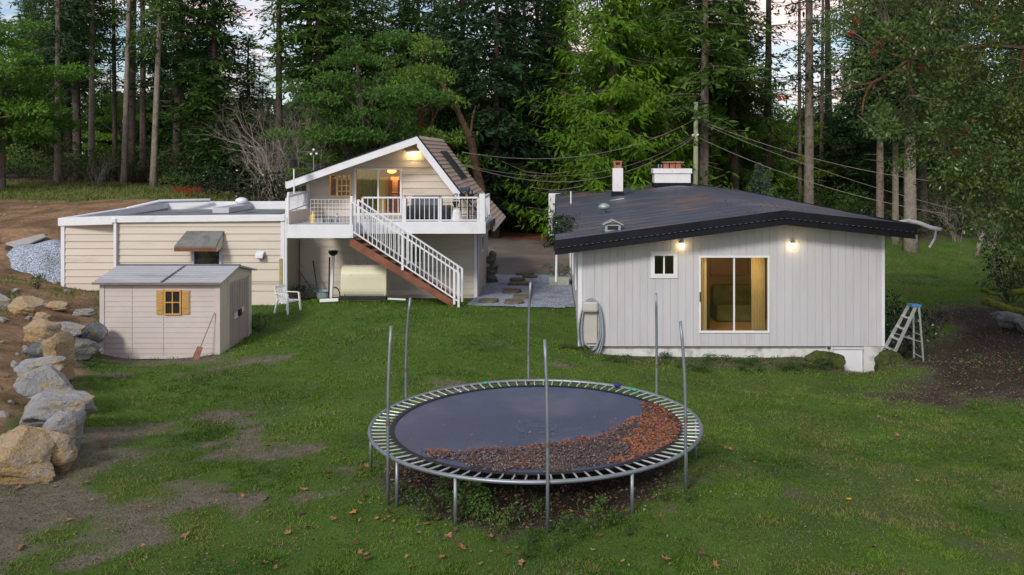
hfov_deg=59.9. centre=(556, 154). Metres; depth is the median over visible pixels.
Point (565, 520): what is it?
weed
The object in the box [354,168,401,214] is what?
sliding door
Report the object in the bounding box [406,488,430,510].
weed
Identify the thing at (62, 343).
boulder
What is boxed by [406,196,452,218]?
covered sofa
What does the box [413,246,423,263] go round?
window
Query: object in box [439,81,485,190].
dead tree
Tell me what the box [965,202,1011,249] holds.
bare shrub
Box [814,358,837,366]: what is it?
weed
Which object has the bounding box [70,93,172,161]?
leafy tree
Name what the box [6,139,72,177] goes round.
bush
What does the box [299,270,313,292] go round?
broom
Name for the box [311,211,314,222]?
bottle
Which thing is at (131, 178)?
bush
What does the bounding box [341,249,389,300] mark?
oil tank
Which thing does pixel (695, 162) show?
utility pole
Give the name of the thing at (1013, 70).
fir tree
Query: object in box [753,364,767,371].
weed
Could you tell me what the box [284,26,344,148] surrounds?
fir tree
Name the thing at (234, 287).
door
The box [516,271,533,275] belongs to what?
stepping stone
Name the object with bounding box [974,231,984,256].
leaning stump
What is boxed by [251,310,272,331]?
grass tuft
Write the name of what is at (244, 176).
bush
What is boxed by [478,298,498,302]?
stepping stone
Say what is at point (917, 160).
fir tree
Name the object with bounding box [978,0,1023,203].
fir tree
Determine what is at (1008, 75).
fir tree
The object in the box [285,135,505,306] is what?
two storey house
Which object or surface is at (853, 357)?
cellar door
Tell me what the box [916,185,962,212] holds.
bush
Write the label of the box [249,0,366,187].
fir tree
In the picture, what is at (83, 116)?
fir tree
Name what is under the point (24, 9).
fir tree
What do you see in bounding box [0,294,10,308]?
boulder
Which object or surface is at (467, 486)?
weed
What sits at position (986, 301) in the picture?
mossy log
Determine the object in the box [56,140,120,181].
bush
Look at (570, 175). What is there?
overhead wire
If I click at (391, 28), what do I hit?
fir tree
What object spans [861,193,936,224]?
bush
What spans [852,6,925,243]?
fir tree
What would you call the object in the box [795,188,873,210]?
bush
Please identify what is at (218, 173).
bush
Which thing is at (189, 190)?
bush
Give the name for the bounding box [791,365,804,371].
weed
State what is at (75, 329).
boulder
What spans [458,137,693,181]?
overhead wire
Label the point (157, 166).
bush
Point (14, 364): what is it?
stone
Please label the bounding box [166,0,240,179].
fir tree
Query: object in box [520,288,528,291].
stepping stone
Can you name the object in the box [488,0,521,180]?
fir tree
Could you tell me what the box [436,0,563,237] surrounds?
fir tree
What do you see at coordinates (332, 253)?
rain pipe
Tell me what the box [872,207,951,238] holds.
bush
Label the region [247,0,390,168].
fir tree
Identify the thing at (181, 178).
bush
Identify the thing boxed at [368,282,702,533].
trampoline
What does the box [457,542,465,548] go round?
fallen leaf
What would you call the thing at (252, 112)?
fir tree
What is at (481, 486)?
weed
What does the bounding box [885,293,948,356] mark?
bush
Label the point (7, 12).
sky
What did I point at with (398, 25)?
fir tree
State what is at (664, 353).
weed
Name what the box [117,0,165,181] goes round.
fir tree
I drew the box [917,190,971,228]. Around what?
bush
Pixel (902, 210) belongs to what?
bush
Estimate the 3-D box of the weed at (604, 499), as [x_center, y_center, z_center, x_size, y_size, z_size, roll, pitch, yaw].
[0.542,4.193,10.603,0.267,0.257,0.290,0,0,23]
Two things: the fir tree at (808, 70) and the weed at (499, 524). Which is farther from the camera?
the fir tree at (808, 70)
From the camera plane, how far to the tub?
28.72 m
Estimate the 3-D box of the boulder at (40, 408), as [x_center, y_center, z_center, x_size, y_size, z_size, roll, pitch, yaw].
[-7.788,3.977,13.722,1.240,0.576,0.755,-4,0,0]
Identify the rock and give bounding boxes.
[990,311,1000,317]
[995,311,1022,328]
[1012,317,1023,333]
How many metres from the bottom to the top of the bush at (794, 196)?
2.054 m
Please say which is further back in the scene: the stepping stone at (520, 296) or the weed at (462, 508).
the stepping stone at (520, 296)
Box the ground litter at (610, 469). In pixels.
[0,203,1023,574]
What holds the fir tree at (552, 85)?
on the ground at (42, 218)
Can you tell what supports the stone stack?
on the ground at (42, 218)
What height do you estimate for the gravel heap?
1.627 m
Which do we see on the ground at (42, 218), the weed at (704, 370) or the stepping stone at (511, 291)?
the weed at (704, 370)
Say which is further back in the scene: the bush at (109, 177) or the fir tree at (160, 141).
the fir tree at (160, 141)
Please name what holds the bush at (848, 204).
on the ground at (42, 218)
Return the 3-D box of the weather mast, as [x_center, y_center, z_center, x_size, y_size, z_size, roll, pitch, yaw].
[-9.867,1.974,36.000,0.320,4.452,0.100,0,0,0]
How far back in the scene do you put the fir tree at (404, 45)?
59.00 m
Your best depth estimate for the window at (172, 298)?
21.18 m
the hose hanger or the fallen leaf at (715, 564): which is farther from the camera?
the hose hanger
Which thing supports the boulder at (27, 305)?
on the ground at (42, 218)
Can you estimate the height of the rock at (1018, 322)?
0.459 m
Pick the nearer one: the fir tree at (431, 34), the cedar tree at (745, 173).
the cedar tree at (745, 173)
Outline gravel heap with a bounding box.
[5,234,60,282]
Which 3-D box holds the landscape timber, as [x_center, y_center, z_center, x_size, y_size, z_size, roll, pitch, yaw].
[-5.863,4.327,26.800,1.432,0.109,0.180,0,0,0]
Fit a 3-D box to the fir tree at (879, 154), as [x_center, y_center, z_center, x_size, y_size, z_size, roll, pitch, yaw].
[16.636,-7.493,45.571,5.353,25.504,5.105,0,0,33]
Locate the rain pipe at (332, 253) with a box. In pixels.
[328,250,337,297]
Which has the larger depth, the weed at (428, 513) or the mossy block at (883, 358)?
the mossy block at (883, 358)
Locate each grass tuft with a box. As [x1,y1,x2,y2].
[3,290,21,301]
[25,273,46,288]
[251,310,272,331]
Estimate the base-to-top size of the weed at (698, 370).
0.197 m
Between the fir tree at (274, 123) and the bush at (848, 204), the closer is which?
the bush at (848, 204)
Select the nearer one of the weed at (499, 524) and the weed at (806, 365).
the weed at (499, 524)
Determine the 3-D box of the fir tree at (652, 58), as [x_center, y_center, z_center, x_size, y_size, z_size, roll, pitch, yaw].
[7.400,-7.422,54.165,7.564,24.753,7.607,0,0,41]
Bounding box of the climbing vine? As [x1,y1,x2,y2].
[542,213,583,247]
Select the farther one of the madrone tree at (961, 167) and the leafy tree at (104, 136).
the leafy tree at (104, 136)
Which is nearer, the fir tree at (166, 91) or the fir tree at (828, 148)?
the fir tree at (828, 148)
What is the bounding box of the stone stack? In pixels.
[486,251,497,282]
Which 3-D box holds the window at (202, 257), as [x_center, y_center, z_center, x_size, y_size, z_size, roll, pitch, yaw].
[-11.167,3.525,28.427,0.960,1.042,0.345,0,0,0]
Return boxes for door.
[230,280,238,347]
[239,277,248,340]
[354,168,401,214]
[699,256,769,332]
[833,349,861,372]
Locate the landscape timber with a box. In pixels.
[339,296,386,299]
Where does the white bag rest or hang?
on the two storey house at (366, 196)
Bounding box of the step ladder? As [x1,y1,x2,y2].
[882,303,923,361]
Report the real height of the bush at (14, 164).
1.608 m
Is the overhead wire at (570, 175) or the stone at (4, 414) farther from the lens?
the overhead wire at (570, 175)
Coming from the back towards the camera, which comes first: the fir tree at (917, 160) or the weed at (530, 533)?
the fir tree at (917, 160)
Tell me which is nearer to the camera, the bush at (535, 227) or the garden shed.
the garden shed
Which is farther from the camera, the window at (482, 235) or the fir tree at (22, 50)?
the fir tree at (22, 50)
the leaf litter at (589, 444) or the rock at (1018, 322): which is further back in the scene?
the rock at (1018, 322)
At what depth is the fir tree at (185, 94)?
77.69 m
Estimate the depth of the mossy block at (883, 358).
22.24 m
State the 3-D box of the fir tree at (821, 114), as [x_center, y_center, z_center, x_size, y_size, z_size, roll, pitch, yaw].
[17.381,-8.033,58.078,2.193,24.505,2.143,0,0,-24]
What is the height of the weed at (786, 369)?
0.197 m
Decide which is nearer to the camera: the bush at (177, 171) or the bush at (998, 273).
the bush at (998, 273)
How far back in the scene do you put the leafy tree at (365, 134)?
42.83 m
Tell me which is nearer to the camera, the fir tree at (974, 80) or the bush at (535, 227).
the bush at (535, 227)
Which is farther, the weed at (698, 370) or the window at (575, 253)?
the window at (575, 253)
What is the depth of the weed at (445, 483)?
11.45 m
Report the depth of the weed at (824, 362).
22.35 m
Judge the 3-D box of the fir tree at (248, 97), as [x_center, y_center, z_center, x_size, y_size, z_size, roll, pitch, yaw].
[-18.215,-2.346,51.934,5.467,9.724,5.150,0,0,-41]
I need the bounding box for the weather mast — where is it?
[310,149,317,170]
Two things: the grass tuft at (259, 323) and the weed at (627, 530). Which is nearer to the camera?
the weed at (627, 530)
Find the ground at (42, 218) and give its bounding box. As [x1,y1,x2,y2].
[0,158,1023,574]
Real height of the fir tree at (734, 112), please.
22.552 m
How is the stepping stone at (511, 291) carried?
on the gravel path
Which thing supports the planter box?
on the gravel path
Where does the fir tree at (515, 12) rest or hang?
on the ground at (42, 218)
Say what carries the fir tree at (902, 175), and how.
on the ground at (42, 218)
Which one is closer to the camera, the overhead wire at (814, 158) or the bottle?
the bottle
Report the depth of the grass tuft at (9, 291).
22.98 m
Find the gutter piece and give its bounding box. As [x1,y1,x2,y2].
[320,298,338,301]
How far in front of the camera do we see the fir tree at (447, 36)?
52.20 m
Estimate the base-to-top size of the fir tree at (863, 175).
12.301 m
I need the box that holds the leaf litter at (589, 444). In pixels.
[396,400,680,471]
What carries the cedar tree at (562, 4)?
on the ground at (42, 218)
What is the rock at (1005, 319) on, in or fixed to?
on the ground at (42, 218)
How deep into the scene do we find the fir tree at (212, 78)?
49.32 m
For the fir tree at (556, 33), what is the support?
on the ground at (42, 218)
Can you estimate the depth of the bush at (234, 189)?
49.97 m
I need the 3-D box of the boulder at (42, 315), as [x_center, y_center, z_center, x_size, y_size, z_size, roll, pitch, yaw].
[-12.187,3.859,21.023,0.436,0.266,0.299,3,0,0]
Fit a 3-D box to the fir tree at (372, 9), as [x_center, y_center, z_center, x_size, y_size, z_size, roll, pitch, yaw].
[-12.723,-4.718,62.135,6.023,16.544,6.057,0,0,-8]
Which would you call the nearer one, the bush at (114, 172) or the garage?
the garage
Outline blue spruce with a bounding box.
[748,162,773,194]
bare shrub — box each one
[77,149,118,186]
[178,68,318,200]
[220,107,321,200]
[244,101,348,200]
[923,188,977,245]
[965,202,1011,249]
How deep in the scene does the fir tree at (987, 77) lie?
79.57 m
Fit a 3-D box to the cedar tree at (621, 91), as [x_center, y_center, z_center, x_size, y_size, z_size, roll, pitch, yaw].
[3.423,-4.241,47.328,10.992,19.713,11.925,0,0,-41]
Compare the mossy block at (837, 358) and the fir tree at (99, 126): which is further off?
the fir tree at (99, 126)
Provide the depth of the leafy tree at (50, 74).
45.71 m
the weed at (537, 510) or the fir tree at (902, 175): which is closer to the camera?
the weed at (537, 510)
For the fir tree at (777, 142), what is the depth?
61.55 m
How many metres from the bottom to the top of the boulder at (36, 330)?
0.576 m
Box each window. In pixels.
[164,290,181,314]
[191,249,221,263]
[329,174,350,196]
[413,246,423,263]
[481,234,483,251]
[575,253,575,289]
[653,254,674,275]
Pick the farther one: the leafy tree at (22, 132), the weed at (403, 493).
the leafy tree at (22, 132)
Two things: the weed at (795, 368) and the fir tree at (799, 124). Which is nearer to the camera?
the weed at (795, 368)
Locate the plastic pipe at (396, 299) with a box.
[388,298,405,299]
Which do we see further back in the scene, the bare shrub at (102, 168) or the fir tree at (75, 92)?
the fir tree at (75, 92)
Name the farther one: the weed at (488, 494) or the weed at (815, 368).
the weed at (815, 368)
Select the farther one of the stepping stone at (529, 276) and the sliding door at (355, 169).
the stepping stone at (529, 276)
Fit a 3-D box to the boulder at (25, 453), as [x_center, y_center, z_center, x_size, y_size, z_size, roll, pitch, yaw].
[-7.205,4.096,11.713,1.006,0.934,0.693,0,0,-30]
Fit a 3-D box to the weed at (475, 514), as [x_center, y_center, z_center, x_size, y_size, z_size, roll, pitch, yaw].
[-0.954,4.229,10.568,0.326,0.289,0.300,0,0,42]
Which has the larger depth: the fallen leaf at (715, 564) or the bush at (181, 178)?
the bush at (181, 178)
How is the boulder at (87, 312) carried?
on the ground at (42, 218)
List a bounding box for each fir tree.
[0,1,29,154]
[1,0,53,160]
[5,0,123,174]
[6,0,54,172]
[6,1,72,175]
[8,0,102,182]
[17,0,125,178]
[41,47,88,163]
[47,0,134,180]
[66,73,119,176]
[95,0,245,184]
[96,64,121,173]
[98,0,133,180]
[103,0,150,180]
[105,0,148,184]
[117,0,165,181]
[119,66,149,168]
[126,0,199,187]
[135,50,185,178]
[136,41,184,174]
[145,0,273,189]
[162,0,196,152]
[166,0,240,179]
[188,4,238,145]
[197,32,289,192]
[224,76,275,180]
[242,80,287,165]
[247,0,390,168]
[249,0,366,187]
[251,0,301,199]
[270,93,313,170]
[282,0,403,165]
[283,92,300,174]
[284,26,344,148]
[357,0,401,149]
[364,0,457,146]
[374,0,403,146]
[387,2,426,70]
[390,0,437,130]
[401,0,526,194]
[412,1,456,127]
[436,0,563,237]
[443,29,491,167]
[478,0,570,230]
[482,2,534,206]
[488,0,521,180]
[499,0,581,224]
[521,0,593,205]
[576,0,608,190]
[601,4,651,154]
[628,0,740,186]
[639,0,780,185]
[679,0,804,188]
[710,59,758,191]
[739,0,804,195]
[757,88,797,195]
[772,0,847,203]
[784,0,814,200]
[788,83,848,204]
[788,90,816,200]
[793,25,903,212]
[797,0,860,205]
[802,0,840,202]
[813,0,1012,252]
[827,0,924,217]
[833,41,889,197]
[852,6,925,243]
[854,104,933,199]
[862,0,985,234]
[886,19,946,191]
[917,1,985,213]
[942,22,991,193]
[967,6,998,192]
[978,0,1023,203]
[988,8,1019,167]
[991,1,1023,194]
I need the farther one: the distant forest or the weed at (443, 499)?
the distant forest
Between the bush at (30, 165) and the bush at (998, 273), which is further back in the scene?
the bush at (30, 165)
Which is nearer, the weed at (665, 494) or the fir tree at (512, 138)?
the weed at (665, 494)
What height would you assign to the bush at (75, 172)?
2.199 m
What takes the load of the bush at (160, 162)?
on the ground at (42, 218)
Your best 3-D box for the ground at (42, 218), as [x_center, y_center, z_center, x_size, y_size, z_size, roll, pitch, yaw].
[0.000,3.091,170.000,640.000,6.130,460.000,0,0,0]
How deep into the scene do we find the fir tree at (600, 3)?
67.64 m
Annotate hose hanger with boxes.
[578,298,603,353]
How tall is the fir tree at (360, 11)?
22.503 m
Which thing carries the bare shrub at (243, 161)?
on the ground at (42, 218)
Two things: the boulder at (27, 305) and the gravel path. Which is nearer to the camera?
the boulder at (27, 305)
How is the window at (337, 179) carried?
in the two storey house at (366, 196)
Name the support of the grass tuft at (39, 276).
on the ground at (42, 218)
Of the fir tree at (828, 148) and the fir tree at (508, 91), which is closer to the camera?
the fir tree at (508, 91)
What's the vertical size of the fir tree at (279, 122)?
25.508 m
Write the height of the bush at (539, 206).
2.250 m
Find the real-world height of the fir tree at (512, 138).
15.227 m
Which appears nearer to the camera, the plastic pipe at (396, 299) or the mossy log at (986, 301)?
the mossy log at (986, 301)
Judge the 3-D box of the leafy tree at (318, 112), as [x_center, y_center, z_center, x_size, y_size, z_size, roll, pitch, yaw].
[-11.718,0.268,44.763,5.616,6.789,5.697,0,0,40]
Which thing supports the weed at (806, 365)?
on the ground at (42, 218)
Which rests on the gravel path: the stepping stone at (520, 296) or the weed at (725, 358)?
the stepping stone at (520, 296)
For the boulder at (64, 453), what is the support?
on the ground at (42, 218)
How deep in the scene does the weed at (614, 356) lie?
21.32 m
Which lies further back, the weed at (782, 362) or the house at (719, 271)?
the house at (719, 271)
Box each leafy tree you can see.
[0,18,101,188]
[0,22,75,154]
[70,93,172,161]
[259,92,367,188]
[272,28,455,165]
[338,33,491,171]
[750,106,838,198]
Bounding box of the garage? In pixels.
[58,197,304,304]
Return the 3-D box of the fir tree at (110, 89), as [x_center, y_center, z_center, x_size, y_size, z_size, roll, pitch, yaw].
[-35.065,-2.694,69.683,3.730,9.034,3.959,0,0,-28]
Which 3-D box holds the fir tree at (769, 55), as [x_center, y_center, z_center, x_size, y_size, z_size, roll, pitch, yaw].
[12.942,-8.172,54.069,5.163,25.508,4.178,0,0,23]
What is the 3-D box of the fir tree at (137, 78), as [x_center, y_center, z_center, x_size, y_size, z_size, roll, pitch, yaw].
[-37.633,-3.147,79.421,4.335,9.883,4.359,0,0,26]
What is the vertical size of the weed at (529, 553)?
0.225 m
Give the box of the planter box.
[541,263,571,284]
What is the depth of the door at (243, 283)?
22.79 m
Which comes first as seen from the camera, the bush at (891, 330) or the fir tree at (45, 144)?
the bush at (891, 330)
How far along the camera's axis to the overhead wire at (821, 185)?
42.78 m
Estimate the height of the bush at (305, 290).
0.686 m
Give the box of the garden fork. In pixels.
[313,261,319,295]
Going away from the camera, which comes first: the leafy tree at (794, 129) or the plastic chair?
the plastic chair
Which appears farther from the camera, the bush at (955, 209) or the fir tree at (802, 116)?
the fir tree at (802, 116)
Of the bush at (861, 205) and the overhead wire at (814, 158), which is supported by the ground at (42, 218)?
the bush at (861, 205)
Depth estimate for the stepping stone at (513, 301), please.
27.59 m
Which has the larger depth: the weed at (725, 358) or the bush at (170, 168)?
the bush at (170, 168)
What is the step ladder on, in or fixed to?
on the ground at (42, 218)
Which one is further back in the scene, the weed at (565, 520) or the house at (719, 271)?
the house at (719, 271)
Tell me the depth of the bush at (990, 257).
31.01 m
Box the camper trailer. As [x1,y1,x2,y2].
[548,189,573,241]
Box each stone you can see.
[0,411,9,417]
[11,360,19,367]
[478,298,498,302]
[502,288,519,293]
[504,299,522,304]
[508,281,528,285]
[510,277,524,281]
[513,294,528,298]
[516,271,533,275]
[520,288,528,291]
[522,275,537,277]
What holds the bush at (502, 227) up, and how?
on the ground at (42, 218)
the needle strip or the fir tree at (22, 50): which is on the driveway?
the needle strip
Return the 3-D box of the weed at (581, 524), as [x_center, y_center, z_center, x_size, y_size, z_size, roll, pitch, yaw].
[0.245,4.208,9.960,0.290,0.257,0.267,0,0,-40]
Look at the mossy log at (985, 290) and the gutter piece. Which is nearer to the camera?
the gutter piece
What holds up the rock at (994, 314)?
on the ground at (42, 218)
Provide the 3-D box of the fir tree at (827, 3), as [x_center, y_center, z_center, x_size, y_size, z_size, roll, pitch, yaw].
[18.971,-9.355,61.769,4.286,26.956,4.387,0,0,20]
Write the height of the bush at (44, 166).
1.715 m
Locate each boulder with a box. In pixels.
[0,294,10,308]
[0,425,54,483]
[7,296,43,316]
[13,355,65,376]
[13,364,74,398]
[19,389,96,426]
[23,319,61,342]
[23,339,45,358]
[32,312,52,320]
[36,427,77,471]
[41,331,74,379]
[42,409,86,450]
[45,301,71,309]
[59,321,87,336]
[72,308,95,316]
[74,337,100,360]
[77,322,107,342]
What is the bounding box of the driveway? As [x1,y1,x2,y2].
[488,237,570,273]
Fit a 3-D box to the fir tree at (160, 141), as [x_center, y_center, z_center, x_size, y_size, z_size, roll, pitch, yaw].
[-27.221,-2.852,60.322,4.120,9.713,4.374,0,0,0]
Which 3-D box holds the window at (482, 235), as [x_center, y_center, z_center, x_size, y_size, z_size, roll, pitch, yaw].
[-2.667,3.150,31.750,0.046,0.600,0.700,0,0,0]
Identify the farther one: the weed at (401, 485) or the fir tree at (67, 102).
the fir tree at (67, 102)
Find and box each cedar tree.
[494,0,738,243]
[515,0,606,204]
[604,0,730,186]
[686,0,801,197]
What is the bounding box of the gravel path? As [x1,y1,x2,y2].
[467,274,574,307]
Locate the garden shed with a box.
[92,264,256,358]
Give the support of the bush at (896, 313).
on the ground at (42, 218)
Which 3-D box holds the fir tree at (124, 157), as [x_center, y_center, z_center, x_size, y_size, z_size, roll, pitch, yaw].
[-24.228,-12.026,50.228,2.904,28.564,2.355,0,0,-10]
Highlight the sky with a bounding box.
[0,0,1023,153]
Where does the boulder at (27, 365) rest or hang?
on the ground at (42, 218)
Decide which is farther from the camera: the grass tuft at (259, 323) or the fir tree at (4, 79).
the fir tree at (4, 79)
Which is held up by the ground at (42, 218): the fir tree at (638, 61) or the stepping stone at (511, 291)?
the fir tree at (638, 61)
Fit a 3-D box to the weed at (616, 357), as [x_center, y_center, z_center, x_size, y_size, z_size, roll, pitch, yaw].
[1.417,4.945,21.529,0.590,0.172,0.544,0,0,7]
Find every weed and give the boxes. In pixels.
[389,480,405,493]
[399,485,420,504]
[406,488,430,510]
[415,500,437,521]
[431,483,452,504]
[437,469,460,491]
[445,492,475,518]
[452,474,488,504]
[452,481,487,510]
[462,497,489,520]
[469,487,499,512]
[476,504,501,524]
[488,514,509,533]
[499,502,524,524]
[515,538,537,558]
[522,524,543,543]
[529,496,555,518]
[546,529,569,552]
[553,510,574,531]
[557,343,575,350]
[569,516,592,541]
[581,508,610,529]
[589,494,611,513]
[603,505,625,525]
[604,354,617,360]
[605,354,625,359]
[621,520,639,535]
[654,483,678,501]
[658,351,672,358]
[678,487,696,503]
[688,364,702,371]
[692,362,710,369]
[697,353,714,361]
[697,358,715,365]
[697,367,714,373]
[718,354,731,359]
[733,365,753,372]
[735,358,754,366]
[745,355,764,361]
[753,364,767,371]
[772,360,791,368]
[774,363,796,370]
[785,361,804,366]
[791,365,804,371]
[796,362,816,367]
[808,363,830,369]
[813,359,835,366]
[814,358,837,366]
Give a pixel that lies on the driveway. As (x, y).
(513, 256)
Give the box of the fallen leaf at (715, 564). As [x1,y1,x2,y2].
[713,560,720,568]
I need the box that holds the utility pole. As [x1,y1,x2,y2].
[692,102,700,184]
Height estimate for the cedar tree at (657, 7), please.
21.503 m
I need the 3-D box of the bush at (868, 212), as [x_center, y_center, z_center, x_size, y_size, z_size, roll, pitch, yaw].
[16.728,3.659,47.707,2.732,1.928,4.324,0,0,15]
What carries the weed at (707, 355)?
on the ground at (42, 218)
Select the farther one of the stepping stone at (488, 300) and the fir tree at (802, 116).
the fir tree at (802, 116)
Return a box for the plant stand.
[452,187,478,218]
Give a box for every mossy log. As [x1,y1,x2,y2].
[980,287,1000,295]
[982,297,1023,313]
[1007,288,1023,296]
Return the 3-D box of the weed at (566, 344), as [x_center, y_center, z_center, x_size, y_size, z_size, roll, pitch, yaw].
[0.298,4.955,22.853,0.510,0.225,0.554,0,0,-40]
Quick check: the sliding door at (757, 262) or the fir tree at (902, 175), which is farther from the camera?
the fir tree at (902, 175)
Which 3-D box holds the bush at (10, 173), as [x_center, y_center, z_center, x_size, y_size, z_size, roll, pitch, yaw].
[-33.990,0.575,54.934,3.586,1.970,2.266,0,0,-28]
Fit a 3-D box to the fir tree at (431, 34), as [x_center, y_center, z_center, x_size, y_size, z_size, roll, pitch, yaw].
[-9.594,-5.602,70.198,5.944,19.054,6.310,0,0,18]
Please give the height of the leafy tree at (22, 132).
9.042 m
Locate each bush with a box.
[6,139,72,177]
[6,149,39,177]
[6,152,83,179]
[6,155,36,172]
[13,153,86,178]
[31,150,94,180]
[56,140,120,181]
[61,147,111,179]
[64,138,143,180]
[87,155,168,181]
[110,158,164,181]
[114,143,199,183]
[136,155,188,181]
[156,171,210,191]
[157,161,205,185]
[161,160,237,187]
[168,160,256,195]
[173,185,200,195]
[192,169,306,200]
[204,155,267,192]
[206,160,284,191]
[234,150,286,194]
[258,170,306,200]
[289,281,318,300]
[500,194,547,231]
[502,202,547,230]
[503,212,544,229]
[512,197,547,227]
[772,192,820,203]
[773,188,801,199]
[782,178,870,208]
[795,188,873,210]
[831,193,875,213]
[835,198,875,215]
[848,206,891,217]
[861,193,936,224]
[870,203,933,220]
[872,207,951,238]
[885,289,944,345]
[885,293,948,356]
[885,321,931,361]
[899,182,961,218]
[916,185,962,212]
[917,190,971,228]
[917,195,978,233]
[928,195,993,230]
[934,204,987,231]
[958,207,1018,241]
[976,245,1023,302]
[976,255,1018,289]
[977,222,1023,303]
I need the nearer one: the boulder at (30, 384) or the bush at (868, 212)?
the boulder at (30, 384)
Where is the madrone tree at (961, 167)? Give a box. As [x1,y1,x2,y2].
[778,0,1023,270]
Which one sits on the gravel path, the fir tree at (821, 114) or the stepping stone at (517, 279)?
the stepping stone at (517, 279)
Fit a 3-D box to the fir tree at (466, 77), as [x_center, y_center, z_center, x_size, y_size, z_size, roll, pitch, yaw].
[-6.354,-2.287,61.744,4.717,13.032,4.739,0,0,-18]
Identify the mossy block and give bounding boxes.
[804,350,845,370]
[874,350,906,370]
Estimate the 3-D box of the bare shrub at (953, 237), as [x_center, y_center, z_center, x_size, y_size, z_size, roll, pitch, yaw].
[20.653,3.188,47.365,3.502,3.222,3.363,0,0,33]
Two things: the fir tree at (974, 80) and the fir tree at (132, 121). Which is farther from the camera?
the fir tree at (974, 80)
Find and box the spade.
[192,313,214,359]
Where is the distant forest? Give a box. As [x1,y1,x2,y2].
[16,91,993,188]
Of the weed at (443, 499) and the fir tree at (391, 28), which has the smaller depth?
the weed at (443, 499)
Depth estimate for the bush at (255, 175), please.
51.42 m
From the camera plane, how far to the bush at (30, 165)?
52.28 m
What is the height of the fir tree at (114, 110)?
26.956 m
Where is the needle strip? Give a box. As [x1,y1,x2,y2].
[488,231,553,240]
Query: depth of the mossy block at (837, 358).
22.62 m
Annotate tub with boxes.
[316,289,327,298]
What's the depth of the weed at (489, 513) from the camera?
10.44 m
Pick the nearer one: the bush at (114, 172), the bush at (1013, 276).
the bush at (1013, 276)
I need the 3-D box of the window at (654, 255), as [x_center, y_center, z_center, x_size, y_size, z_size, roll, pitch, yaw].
[2.818,2.894,23.312,0.589,0.572,0.115,0,0,0]
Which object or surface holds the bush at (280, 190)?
on the ground at (42, 218)
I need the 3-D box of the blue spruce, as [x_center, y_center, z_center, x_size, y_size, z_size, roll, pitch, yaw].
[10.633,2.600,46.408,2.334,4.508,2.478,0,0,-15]
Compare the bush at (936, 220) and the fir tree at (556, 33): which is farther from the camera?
the fir tree at (556, 33)
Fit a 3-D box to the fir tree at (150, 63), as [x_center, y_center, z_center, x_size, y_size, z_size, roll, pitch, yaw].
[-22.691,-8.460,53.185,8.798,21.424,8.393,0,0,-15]
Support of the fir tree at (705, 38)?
on the ground at (42, 218)
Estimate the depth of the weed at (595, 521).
10.20 m
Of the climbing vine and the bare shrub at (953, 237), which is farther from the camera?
the bare shrub at (953, 237)
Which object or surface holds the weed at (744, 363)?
on the ground at (42, 218)
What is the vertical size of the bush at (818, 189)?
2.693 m
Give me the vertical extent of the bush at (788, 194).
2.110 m
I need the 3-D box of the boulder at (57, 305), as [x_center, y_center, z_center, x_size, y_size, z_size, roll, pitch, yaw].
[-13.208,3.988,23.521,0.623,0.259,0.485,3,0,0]
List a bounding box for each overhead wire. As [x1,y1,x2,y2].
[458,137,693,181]
[462,119,694,158]
[462,135,694,175]
[698,137,943,213]
[699,120,927,180]
[699,122,957,210]
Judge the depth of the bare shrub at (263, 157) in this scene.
44.56 m
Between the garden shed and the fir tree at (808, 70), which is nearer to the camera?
the garden shed
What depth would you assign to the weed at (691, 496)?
10.76 m
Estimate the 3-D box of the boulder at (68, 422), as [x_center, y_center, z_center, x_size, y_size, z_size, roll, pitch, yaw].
[-7.140,4.055,12.854,0.541,0.800,0.684,3,0,0]
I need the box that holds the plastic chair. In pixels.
[274,284,300,314]
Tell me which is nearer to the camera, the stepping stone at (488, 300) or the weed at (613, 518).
the weed at (613, 518)
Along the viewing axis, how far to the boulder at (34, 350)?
17.29 m
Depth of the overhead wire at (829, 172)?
42.69 m
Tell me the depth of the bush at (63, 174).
51.12 m
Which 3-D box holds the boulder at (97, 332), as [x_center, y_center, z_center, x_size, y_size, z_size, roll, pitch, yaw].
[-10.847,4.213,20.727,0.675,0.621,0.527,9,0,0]
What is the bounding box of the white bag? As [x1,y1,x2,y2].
[452,209,461,218]
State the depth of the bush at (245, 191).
43.59 m
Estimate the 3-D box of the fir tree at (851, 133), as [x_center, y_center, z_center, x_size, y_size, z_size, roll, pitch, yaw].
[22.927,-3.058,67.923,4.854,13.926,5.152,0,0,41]
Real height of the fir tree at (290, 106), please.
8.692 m
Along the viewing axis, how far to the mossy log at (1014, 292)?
28.42 m
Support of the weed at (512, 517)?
on the ground at (42, 218)
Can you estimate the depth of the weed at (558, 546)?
9.68 m
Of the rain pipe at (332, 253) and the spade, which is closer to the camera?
the spade
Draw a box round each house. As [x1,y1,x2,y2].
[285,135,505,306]
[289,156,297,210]
[554,161,941,372]
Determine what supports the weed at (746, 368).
on the ground at (42, 218)
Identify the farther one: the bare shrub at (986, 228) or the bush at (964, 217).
the bush at (964, 217)
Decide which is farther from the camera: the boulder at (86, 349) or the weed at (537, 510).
the boulder at (86, 349)
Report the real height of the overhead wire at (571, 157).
2.062 m
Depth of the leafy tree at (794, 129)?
57.25 m
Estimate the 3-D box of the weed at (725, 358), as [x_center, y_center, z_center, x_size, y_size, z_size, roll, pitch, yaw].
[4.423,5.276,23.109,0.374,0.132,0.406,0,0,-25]

